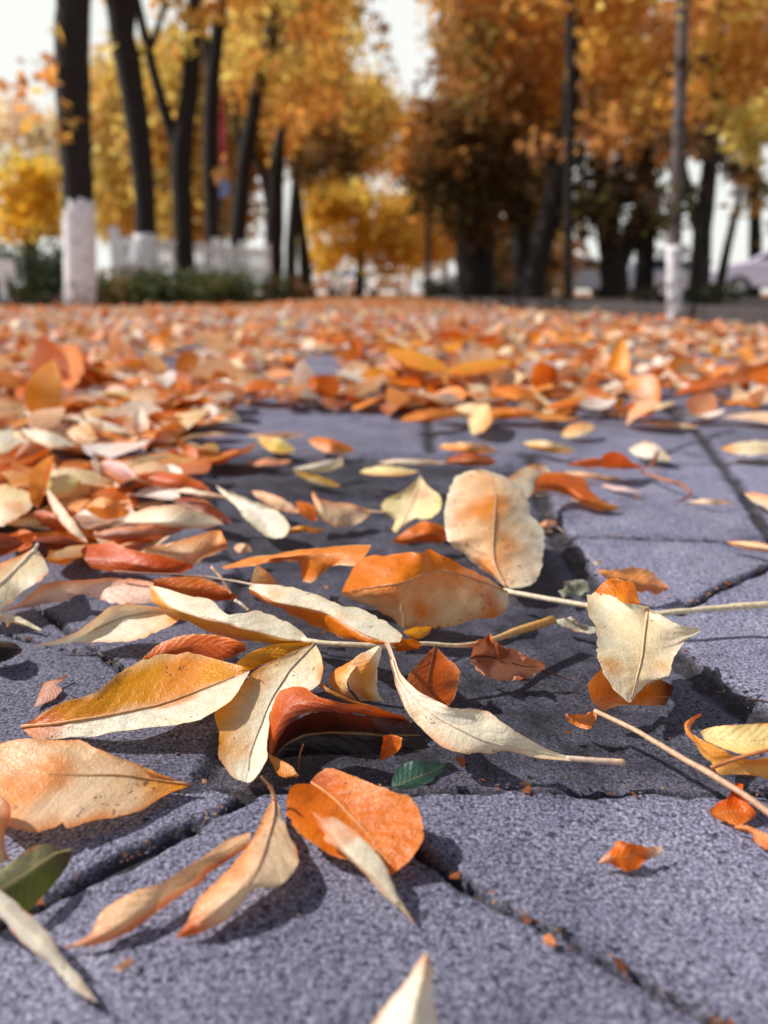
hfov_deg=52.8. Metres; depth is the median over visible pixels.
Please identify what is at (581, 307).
kerb
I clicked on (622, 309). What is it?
kerb
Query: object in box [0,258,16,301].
garden fence
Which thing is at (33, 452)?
fallen leaf
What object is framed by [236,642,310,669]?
fallen leaf
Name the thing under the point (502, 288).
shrub
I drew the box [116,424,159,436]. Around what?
fallen leaf
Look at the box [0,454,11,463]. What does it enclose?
fallen leaf
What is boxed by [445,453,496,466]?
fallen leaf
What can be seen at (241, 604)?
twig
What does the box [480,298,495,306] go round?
kerb
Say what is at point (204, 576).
twig
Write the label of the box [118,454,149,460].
fallen leaf
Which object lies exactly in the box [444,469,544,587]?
fallen leaf
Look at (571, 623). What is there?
leaf fragment
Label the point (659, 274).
parked car
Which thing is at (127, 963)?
leaf fragment
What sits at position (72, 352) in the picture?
fallen leaf
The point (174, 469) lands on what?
fallen leaf
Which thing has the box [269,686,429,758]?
fallen leaf
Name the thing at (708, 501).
fallen leaf
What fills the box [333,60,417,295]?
autumn tree
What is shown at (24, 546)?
fallen leaf
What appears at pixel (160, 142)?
autumn tree
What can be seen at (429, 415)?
fallen leaf
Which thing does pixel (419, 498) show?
fallen leaf
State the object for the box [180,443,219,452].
fallen leaf
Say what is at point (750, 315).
kerb
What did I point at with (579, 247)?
autumn tree
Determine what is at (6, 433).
fallen leaf
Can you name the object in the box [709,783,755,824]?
leaf fragment
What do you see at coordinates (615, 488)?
fallen leaf
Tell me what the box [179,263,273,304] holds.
shrub
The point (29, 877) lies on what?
fallen leaf
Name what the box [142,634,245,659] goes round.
fallen leaf
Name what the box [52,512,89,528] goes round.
fallen leaf
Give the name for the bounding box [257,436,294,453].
fallen leaf
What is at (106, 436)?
fallen leaf
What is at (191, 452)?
fallen leaf
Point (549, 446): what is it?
fallen leaf
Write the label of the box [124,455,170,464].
fallen leaf
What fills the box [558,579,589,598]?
leaf fragment
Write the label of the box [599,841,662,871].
leaf fragment
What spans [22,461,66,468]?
fallen leaf
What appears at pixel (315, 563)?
fallen leaf
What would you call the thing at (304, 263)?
broadleaf tree
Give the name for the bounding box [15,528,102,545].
fallen leaf
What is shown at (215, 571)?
twig
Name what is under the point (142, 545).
fallen leaf
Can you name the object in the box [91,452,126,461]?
fallen leaf
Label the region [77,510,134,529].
fallen leaf
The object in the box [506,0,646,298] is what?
broadleaf tree
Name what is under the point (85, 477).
fallen leaf
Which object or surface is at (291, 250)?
broadleaf tree
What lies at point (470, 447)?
fallen leaf
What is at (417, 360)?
fallen leaf
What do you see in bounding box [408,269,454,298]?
shrub
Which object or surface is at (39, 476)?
fallen leaf
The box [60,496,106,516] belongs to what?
fallen leaf
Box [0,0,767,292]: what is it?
sky
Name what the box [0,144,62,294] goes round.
autumn tree
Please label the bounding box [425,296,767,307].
kerb bed
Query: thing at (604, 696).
fallen leaf
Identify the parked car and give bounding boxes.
[297,266,346,295]
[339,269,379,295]
[368,267,403,295]
[556,256,634,295]
[628,257,711,295]
[710,250,767,296]
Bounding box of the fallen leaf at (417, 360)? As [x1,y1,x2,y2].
[385,348,449,372]
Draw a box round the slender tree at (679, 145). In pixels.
[567,0,734,323]
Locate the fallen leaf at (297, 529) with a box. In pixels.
[288,526,325,532]
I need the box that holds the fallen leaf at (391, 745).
[380,735,401,759]
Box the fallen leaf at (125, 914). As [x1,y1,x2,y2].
[64,832,249,948]
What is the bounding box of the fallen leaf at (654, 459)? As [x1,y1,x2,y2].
[650,450,659,467]
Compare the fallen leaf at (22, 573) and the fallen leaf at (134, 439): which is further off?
the fallen leaf at (134, 439)
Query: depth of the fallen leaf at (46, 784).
0.25 m
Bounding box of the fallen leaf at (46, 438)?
[20,428,74,448]
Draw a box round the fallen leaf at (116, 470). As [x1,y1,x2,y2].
[100,459,134,481]
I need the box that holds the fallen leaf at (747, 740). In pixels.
[684,713,767,778]
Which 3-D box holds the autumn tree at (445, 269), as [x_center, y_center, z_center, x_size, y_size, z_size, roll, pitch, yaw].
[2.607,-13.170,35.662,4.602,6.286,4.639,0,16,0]
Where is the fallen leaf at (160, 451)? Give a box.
[152,446,210,455]
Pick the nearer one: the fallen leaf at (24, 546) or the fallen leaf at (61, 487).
the fallen leaf at (24, 546)
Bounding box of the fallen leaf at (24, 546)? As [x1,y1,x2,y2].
[9,530,36,551]
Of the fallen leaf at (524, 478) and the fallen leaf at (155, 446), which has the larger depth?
the fallen leaf at (155, 446)
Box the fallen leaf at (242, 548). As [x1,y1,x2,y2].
[234,543,251,553]
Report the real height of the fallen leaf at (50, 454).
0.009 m
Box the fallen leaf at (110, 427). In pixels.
[63,415,127,432]
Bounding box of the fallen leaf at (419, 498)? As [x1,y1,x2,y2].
[381,475,441,532]
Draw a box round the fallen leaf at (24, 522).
[6,518,48,529]
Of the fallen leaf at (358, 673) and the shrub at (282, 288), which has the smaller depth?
the fallen leaf at (358, 673)
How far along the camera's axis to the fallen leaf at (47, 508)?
0.57 m
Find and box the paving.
[0,293,767,1023]
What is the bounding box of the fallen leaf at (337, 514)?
[312,492,384,527]
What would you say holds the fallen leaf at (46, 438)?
on the fallen leaf at (77, 446)
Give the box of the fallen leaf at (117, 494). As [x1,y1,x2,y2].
[65,486,137,512]
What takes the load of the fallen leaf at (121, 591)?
on the paving
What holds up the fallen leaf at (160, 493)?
on the fallen leaf at (117, 494)
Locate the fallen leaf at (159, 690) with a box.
[20,652,249,739]
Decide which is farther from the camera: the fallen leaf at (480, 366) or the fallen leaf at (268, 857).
the fallen leaf at (480, 366)
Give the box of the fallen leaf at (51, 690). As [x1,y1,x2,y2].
[34,674,67,706]
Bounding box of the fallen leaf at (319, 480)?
[295,473,338,486]
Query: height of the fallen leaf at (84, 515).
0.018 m
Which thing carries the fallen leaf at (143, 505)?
on the paving
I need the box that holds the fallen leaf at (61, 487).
[44,474,80,499]
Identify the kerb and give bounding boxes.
[465,297,474,303]
[472,298,479,305]
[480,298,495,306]
[489,299,501,306]
[501,299,522,308]
[522,300,554,310]
[549,301,590,313]
[590,302,655,318]
[647,304,711,321]
[703,306,767,327]
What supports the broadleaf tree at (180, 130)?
on the hedge bed at (49, 303)
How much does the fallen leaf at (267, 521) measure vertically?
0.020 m
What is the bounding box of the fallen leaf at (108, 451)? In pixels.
[81,440,150,458]
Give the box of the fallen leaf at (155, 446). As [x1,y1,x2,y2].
[148,442,175,448]
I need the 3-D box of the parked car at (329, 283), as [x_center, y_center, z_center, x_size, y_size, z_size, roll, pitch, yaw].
[-3.115,-11.441,38.321,1.824,1.460,4.286,3,16,10]
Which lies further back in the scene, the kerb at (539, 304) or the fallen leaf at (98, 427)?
the kerb at (539, 304)
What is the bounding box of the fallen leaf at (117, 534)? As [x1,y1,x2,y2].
[92,525,182,541]
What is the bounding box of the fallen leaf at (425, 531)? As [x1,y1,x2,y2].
[393,521,446,543]
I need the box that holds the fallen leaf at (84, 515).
[71,509,118,527]
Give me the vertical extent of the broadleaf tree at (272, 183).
6.885 m
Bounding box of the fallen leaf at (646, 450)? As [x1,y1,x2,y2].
[627,442,669,461]
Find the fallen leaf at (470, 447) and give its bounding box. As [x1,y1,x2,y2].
[438,442,498,453]
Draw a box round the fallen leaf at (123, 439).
[118,437,130,440]
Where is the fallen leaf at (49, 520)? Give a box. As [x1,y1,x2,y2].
[33,511,66,531]
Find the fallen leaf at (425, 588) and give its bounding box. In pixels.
[342,549,508,628]
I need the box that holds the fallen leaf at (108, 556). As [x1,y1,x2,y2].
[81,542,192,574]
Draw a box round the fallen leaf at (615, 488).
[602,484,643,493]
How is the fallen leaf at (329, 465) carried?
on the paving
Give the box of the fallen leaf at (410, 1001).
[372,952,437,1023]
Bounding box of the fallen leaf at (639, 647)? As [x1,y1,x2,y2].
[587,578,699,702]
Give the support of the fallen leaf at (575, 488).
on the paving
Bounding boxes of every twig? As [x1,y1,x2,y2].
[113,570,283,586]
[210,566,232,594]
[234,599,249,610]
[298,744,303,769]
[301,615,555,648]
[319,681,370,705]
[503,588,767,615]
[547,523,568,541]
[593,709,767,815]
[639,470,691,501]
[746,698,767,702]
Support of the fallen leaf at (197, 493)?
on the fallen leaf at (204, 506)
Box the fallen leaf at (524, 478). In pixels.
[508,463,549,498]
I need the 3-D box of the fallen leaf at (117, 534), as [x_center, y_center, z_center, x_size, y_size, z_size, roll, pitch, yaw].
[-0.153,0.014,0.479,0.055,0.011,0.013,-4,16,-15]
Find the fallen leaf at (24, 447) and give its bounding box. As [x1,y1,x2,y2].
[15,443,29,457]
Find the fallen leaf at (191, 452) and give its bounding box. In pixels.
[168,447,197,460]
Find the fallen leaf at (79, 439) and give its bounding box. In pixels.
[75,436,102,443]
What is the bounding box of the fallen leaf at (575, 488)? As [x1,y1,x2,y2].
[532,472,618,510]
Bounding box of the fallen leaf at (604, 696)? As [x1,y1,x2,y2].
[587,669,673,710]
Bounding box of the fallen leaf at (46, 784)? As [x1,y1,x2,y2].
[0,738,190,831]
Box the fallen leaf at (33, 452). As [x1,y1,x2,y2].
[3,442,53,465]
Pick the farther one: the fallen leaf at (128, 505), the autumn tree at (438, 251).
the autumn tree at (438, 251)
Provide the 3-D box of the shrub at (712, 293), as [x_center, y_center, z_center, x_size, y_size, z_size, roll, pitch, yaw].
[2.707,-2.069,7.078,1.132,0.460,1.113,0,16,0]
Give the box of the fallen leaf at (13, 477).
[1,470,30,487]
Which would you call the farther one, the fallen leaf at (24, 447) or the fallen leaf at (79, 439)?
the fallen leaf at (79, 439)
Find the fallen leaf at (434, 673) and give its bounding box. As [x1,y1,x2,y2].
[407,645,459,705]
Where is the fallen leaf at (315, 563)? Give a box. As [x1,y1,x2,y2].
[223,545,370,582]
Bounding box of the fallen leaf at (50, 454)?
[42,453,58,459]
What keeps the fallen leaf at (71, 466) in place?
on the fallen leaf at (27, 469)
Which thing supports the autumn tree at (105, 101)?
on the paving
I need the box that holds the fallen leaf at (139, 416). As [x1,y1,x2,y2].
[130,406,148,430]
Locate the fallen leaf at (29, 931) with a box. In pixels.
[0,890,96,1001]
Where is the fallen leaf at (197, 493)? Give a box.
[173,488,227,497]
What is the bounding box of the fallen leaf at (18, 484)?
[13,483,28,491]
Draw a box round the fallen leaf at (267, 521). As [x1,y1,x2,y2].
[216,485,289,538]
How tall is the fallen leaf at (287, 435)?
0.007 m
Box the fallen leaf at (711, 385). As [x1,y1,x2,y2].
[673,379,747,394]
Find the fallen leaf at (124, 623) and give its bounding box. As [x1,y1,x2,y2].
[35,604,179,646]
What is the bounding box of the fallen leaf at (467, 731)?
[384,642,624,765]
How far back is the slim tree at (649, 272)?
15.66 m
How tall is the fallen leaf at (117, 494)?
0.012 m
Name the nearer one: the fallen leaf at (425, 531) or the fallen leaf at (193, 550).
the fallen leaf at (193, 550)
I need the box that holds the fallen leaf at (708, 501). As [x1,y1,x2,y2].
[687,499,732,504]
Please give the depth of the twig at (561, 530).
0.50 m
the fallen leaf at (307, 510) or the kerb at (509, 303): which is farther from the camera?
the kerb at (509, 303)
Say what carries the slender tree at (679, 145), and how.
on the paving
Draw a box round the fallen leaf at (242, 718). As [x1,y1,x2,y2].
[214,642,322,782]
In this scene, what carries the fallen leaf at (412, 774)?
on the paving
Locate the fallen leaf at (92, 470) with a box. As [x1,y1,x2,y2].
[85,465,130,473]
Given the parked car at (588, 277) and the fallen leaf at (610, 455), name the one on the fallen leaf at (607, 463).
the fallen leaf at (610, 455)
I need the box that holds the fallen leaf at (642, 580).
[596,566,667,594]
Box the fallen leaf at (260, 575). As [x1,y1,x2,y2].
[250,564,277,583]
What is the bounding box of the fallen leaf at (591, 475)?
[563,471,621,479]
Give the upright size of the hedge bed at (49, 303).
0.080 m
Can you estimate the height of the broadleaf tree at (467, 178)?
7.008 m
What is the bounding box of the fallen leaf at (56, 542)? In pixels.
[29,535,85,549]
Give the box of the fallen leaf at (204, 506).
[172,497,230,524]
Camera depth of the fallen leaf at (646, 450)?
0.74 m
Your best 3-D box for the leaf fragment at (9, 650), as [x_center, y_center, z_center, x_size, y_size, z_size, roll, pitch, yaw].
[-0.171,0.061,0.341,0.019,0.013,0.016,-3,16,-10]
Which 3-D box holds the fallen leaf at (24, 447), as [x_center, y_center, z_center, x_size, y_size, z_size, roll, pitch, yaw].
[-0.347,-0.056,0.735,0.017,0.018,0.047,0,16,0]
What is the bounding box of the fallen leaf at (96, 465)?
[91,459,114,482]
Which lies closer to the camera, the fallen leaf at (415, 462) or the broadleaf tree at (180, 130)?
the fallen leaf at (415, 462)
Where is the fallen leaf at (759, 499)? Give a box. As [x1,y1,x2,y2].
[744,492,767,509]
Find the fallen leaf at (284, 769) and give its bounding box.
[269,754,297,777]
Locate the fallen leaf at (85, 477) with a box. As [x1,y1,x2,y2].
[16,467,113,488]
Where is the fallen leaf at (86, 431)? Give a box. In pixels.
[67,424,96,440]
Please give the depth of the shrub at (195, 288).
9.82 m
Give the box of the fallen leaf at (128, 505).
[119,501,132,509]
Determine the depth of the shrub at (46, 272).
9.53 m
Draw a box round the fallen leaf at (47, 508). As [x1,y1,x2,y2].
[13,504,52,528]
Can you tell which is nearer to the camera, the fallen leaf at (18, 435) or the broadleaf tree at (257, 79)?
the fallen leaf at (18, 435)
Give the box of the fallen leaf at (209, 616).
[149,585,306,643]
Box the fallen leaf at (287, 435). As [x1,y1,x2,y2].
[247,432,306,438]
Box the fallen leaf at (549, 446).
[522,440,574,452]
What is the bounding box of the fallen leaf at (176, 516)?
[120,505,223,528]
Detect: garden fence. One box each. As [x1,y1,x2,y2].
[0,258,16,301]
[107,227,271,297]
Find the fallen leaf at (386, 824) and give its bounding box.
[286,768,423,875]
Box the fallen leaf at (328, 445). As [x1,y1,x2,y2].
[307,437,353,453]
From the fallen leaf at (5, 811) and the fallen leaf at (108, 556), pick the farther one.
the fallen leaf at (108, 556)
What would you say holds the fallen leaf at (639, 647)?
on the paving
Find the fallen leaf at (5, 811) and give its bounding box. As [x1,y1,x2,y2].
[0,795,10,863]
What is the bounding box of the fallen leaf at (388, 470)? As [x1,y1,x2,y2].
[360,465,418,475]
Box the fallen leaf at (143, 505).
[133,499,166,508]
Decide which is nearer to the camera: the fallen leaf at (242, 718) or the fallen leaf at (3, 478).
the fallen leaf at (242, 718)
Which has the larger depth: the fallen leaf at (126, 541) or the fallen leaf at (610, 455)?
the fallen leaf at (610, 455)
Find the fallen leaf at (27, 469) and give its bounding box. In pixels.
[12,462,87,472]
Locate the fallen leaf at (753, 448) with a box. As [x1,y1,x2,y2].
[720,440,767,455]
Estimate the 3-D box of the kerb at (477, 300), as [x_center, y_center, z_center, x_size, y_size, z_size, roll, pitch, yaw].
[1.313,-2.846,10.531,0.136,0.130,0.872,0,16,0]
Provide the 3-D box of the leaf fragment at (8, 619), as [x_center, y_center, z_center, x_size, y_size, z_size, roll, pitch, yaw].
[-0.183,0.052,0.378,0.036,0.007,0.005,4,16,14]
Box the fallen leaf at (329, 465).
[293,457,342,472]
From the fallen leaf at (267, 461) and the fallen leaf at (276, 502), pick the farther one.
the fallen leaf at (267, 461)
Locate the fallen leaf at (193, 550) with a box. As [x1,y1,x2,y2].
[143,530,227,564]
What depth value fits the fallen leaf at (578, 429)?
0.87 m
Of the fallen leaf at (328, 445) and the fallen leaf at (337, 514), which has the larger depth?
the fallen leaf at (328, 445)
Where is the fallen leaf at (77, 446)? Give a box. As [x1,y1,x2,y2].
[53,441,116,454]
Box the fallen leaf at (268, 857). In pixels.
[176,776,298,938]
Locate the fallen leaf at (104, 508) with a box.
[84,497,128,518]
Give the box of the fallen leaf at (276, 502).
[251,491,300,513]
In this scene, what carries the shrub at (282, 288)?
on the hedge bed at (49, 303)
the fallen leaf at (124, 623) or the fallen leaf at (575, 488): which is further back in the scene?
the fallen leaf at (575, 488)
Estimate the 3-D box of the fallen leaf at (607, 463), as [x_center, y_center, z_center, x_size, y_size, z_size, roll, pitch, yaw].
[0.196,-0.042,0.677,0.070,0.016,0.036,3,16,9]
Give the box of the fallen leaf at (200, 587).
[148,576,237,600]
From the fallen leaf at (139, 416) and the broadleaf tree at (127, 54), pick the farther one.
the broadleaf tree at (127, 54)
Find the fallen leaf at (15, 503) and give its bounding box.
[0,484,32,525]
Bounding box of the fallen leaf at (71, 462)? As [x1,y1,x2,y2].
[57,460,92,469]
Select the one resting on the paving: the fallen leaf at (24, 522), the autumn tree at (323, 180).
the autumn tree at (323, 180)
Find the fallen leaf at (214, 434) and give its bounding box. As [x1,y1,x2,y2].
[170,432,228,442]
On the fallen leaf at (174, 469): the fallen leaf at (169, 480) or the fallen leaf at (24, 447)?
the fallen leaf at (169, 480)
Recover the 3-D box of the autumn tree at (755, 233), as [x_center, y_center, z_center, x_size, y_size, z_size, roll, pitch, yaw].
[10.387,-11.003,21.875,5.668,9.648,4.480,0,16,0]
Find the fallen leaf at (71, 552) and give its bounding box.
[45,545,85,560]
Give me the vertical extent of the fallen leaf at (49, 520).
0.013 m
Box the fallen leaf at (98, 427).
[79,414,103,432]
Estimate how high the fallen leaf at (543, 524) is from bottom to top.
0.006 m
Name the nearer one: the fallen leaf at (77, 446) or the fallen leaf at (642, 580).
the fallen leaf at (642, 580)
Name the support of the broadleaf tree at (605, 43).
on the kerb bed at (756, 301)
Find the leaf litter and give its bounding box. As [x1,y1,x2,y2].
[0,298,767,1023]
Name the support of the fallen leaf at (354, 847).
on the fallen leaf at (386, 824)
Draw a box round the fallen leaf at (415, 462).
[377,459,446,465]
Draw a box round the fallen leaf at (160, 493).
[126,486,179,499]
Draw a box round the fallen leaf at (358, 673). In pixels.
[329,646,382,702]
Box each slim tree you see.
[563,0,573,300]
[642,203,689,290]
[716,165,767,294]
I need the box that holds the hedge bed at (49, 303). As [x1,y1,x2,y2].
[0,296,324,306]
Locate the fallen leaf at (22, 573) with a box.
[0,543,48,610]
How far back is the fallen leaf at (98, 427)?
0.81 m
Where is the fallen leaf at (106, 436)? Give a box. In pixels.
[68,428,121,440]
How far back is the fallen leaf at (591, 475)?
0.67 m
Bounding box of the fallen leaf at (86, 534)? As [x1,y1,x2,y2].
[48,530,93,564]
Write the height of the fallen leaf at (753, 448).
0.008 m
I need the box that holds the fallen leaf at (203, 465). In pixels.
[177,457,210,473]
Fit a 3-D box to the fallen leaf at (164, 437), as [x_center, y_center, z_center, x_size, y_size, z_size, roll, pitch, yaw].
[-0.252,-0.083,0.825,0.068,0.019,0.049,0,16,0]
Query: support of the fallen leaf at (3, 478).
on the fallen leaf at (13, 477)
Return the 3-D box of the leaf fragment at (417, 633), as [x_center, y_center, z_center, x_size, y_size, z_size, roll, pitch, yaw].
[0.015,0.055,0.357,0.014,0.003,0.010,0,16,0]
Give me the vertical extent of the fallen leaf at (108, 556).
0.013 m
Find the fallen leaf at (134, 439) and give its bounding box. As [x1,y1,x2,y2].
[66,436,138,454]
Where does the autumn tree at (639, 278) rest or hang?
on the kerb bed at (756, 301)
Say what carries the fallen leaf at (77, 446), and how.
on the paving
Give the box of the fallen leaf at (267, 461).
[246,458,290,465]
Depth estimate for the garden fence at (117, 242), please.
14.51 m
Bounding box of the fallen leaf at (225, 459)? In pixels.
[211,449,238,463]
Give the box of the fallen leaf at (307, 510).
[296,501,316,520]
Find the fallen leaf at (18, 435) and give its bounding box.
[13,432,22,439]
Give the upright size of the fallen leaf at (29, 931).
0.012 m
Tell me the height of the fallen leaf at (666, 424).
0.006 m
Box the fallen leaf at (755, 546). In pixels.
[727,541,767,551]
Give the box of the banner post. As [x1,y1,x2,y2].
[219,88,230,265]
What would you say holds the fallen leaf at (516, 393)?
on the leaf litter
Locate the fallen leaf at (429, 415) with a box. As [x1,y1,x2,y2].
[399,408,460,422]
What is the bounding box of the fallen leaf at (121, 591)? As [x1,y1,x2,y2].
[2,578,153,611]
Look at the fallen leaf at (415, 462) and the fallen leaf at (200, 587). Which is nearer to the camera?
the fallen leaf at (200, 587)
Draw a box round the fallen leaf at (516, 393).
[491,385,543,404]
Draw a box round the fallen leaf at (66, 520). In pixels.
[46,487,87,542]
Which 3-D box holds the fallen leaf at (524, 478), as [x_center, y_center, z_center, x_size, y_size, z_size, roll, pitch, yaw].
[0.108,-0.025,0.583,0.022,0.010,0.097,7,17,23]
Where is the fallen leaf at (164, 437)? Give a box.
[117,422,173,443]
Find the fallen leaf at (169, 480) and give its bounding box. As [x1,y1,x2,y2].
[136,470,209,490]
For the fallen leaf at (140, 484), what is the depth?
0.64 m
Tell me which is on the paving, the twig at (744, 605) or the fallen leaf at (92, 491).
the twig at (744, 605)
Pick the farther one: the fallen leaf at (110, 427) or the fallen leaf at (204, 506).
the fallen leaf at (110, 427)
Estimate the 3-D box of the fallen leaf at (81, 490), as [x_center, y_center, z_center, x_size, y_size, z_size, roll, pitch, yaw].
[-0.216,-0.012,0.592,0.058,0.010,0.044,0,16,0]
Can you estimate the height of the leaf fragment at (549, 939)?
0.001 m
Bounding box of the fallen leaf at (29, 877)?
[0,844,72,911]
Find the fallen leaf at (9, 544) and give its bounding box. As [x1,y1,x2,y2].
[0,533,24,556]
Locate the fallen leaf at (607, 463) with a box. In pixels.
[567,458,644,469]
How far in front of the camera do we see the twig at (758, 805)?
0.26 m
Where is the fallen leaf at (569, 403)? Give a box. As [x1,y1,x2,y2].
[543,396,591,409]
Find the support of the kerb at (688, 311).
on the paving
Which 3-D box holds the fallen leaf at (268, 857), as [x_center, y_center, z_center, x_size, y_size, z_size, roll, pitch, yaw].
[-0.034,0.094,0.217,0.022,0.018,0.057,5,17,17]
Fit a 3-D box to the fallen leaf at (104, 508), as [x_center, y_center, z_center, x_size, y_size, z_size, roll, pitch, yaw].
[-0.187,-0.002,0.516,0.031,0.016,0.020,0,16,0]
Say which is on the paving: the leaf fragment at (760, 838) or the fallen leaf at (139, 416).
the leaf fragment at (760, 838)
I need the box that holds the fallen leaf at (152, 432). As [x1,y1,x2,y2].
[140,420,189,449]
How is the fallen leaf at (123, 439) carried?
on the fallen leaf at (77, 446)
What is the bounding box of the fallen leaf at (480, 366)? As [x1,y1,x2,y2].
[442,359,512,374]
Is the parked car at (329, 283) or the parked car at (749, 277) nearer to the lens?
the parked car at (749, 277)
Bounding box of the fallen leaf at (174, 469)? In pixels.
[131,464,181,487]
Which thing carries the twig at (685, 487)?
on the paving
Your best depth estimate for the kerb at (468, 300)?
11.50 m
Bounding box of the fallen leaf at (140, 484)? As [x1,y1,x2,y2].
[127,481,152,487]
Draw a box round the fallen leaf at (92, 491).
[89,487,95,496]
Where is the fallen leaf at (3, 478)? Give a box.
[0,464,25,484]
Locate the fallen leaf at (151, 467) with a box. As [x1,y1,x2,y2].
[112,462,169,488]
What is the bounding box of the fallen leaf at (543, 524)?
[540,520,556,528]
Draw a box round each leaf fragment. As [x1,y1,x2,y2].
[0,612,40,630]
[0,641,21,662]
[114,957,133,971]
[393,637,420,651]
[403,626,431,638]
[543,933,556,947]
[556,617,595,633]
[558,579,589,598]
[565,711,596,728]
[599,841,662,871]
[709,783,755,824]
[734,825,767,849]
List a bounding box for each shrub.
[0,230,63,301]
[96,262,171,301]
[107,261,231,304]
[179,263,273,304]
[255,268,313,300]
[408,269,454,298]
[493,275,562,296]
[625,259,748,304]
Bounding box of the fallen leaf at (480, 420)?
[468,403,491,433]
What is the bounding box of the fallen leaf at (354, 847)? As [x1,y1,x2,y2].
[313,811,414,924]
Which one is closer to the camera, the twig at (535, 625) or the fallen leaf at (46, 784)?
the fallen leaf at (46, 784)
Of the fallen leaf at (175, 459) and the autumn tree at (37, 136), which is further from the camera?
the autumn tree at (37, 136)
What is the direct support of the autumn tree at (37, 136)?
on the paving
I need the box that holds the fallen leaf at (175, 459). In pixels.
[149,453,196,465]
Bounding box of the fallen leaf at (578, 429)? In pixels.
[561,422,595,437]
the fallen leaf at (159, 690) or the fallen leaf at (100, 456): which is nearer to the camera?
the fallen leaf at (159, 690)
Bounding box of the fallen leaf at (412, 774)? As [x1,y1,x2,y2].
[392,760,445,789]
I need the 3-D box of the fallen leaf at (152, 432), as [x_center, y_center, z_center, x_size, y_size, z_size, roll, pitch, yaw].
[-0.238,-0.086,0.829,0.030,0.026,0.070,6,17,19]
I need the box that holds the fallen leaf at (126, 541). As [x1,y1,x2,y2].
[114,539,163,544]
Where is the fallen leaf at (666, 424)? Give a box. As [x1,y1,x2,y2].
[637,421,699,427]
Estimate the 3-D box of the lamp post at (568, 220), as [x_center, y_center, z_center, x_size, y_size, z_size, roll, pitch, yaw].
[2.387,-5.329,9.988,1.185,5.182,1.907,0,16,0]
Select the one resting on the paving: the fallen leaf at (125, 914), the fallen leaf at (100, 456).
the fallen leaf at (125, 914)
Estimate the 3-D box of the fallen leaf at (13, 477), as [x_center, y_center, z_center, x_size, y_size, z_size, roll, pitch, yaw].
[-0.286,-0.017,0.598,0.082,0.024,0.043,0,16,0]
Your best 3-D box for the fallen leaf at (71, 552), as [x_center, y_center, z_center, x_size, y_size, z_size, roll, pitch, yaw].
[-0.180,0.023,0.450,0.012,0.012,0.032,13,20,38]
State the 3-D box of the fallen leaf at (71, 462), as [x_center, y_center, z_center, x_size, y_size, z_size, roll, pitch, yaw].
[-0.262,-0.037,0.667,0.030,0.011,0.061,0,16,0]
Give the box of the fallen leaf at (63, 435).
[24,430,70,442]
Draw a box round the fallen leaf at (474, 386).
[464,378,488,400]
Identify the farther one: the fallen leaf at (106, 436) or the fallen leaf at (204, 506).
the fallen leaf at (106, 436)
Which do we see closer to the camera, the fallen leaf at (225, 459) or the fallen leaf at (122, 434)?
the fallen leaf at (225, 459)
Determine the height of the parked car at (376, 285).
1.460 m
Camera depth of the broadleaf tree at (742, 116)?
11.93 m
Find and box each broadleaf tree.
[0,0,96,307]
[99,0,230,278]
[136,0,240,280]
[201,0,326,270]
[219,0,400,274]
[254,10,394,296]
[257,45,351,295]
[270,73,333,295]
[389,0,564,297]
[451,0,608,297]
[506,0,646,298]
[550,0,715,297]
[636,0,767,298]
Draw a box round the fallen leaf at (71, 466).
[53,464,82,469]
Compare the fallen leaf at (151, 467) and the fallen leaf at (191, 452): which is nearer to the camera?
the fallen leaf at (151, 467)
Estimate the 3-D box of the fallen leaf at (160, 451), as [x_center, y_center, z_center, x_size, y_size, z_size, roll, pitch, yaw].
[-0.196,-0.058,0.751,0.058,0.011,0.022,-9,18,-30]
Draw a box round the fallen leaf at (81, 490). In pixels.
[69,483,130,503]
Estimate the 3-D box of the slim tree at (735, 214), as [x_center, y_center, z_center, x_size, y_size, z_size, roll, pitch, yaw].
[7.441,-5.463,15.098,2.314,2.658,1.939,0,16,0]
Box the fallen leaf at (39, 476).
[29,454,53,507]
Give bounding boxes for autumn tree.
[0,87,62,243]
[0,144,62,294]
[42,31,193,267]
[106,9,283,261]
[208,0,375,202]
[288,171,434,296]
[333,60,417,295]
[372,187,455,296]
[381,91,450,296]
[399,155,448,285]
[415,0,660,294]
[418,86,598,295]
[581,12,731,293]
[667,0,767,295]
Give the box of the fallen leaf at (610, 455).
[600,451,630,461]
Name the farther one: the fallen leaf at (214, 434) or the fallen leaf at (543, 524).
the fallen leaf at (214, 434)
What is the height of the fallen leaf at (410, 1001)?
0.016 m
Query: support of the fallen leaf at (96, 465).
on the fallen leaf
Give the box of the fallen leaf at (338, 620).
[249,585,401,643]
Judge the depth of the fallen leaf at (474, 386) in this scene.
1.14 m
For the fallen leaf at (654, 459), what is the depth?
0.73 m
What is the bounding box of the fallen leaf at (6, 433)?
[0,424,27,453]
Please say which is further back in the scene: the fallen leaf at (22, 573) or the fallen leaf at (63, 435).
the fallen leaf at (63, 435)
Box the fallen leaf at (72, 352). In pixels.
[59,344,83,389]
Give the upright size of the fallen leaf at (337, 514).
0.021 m
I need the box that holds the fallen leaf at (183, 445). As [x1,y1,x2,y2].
[175,437,255,460]
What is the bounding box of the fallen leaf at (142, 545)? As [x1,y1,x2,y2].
[94,531,172,552]

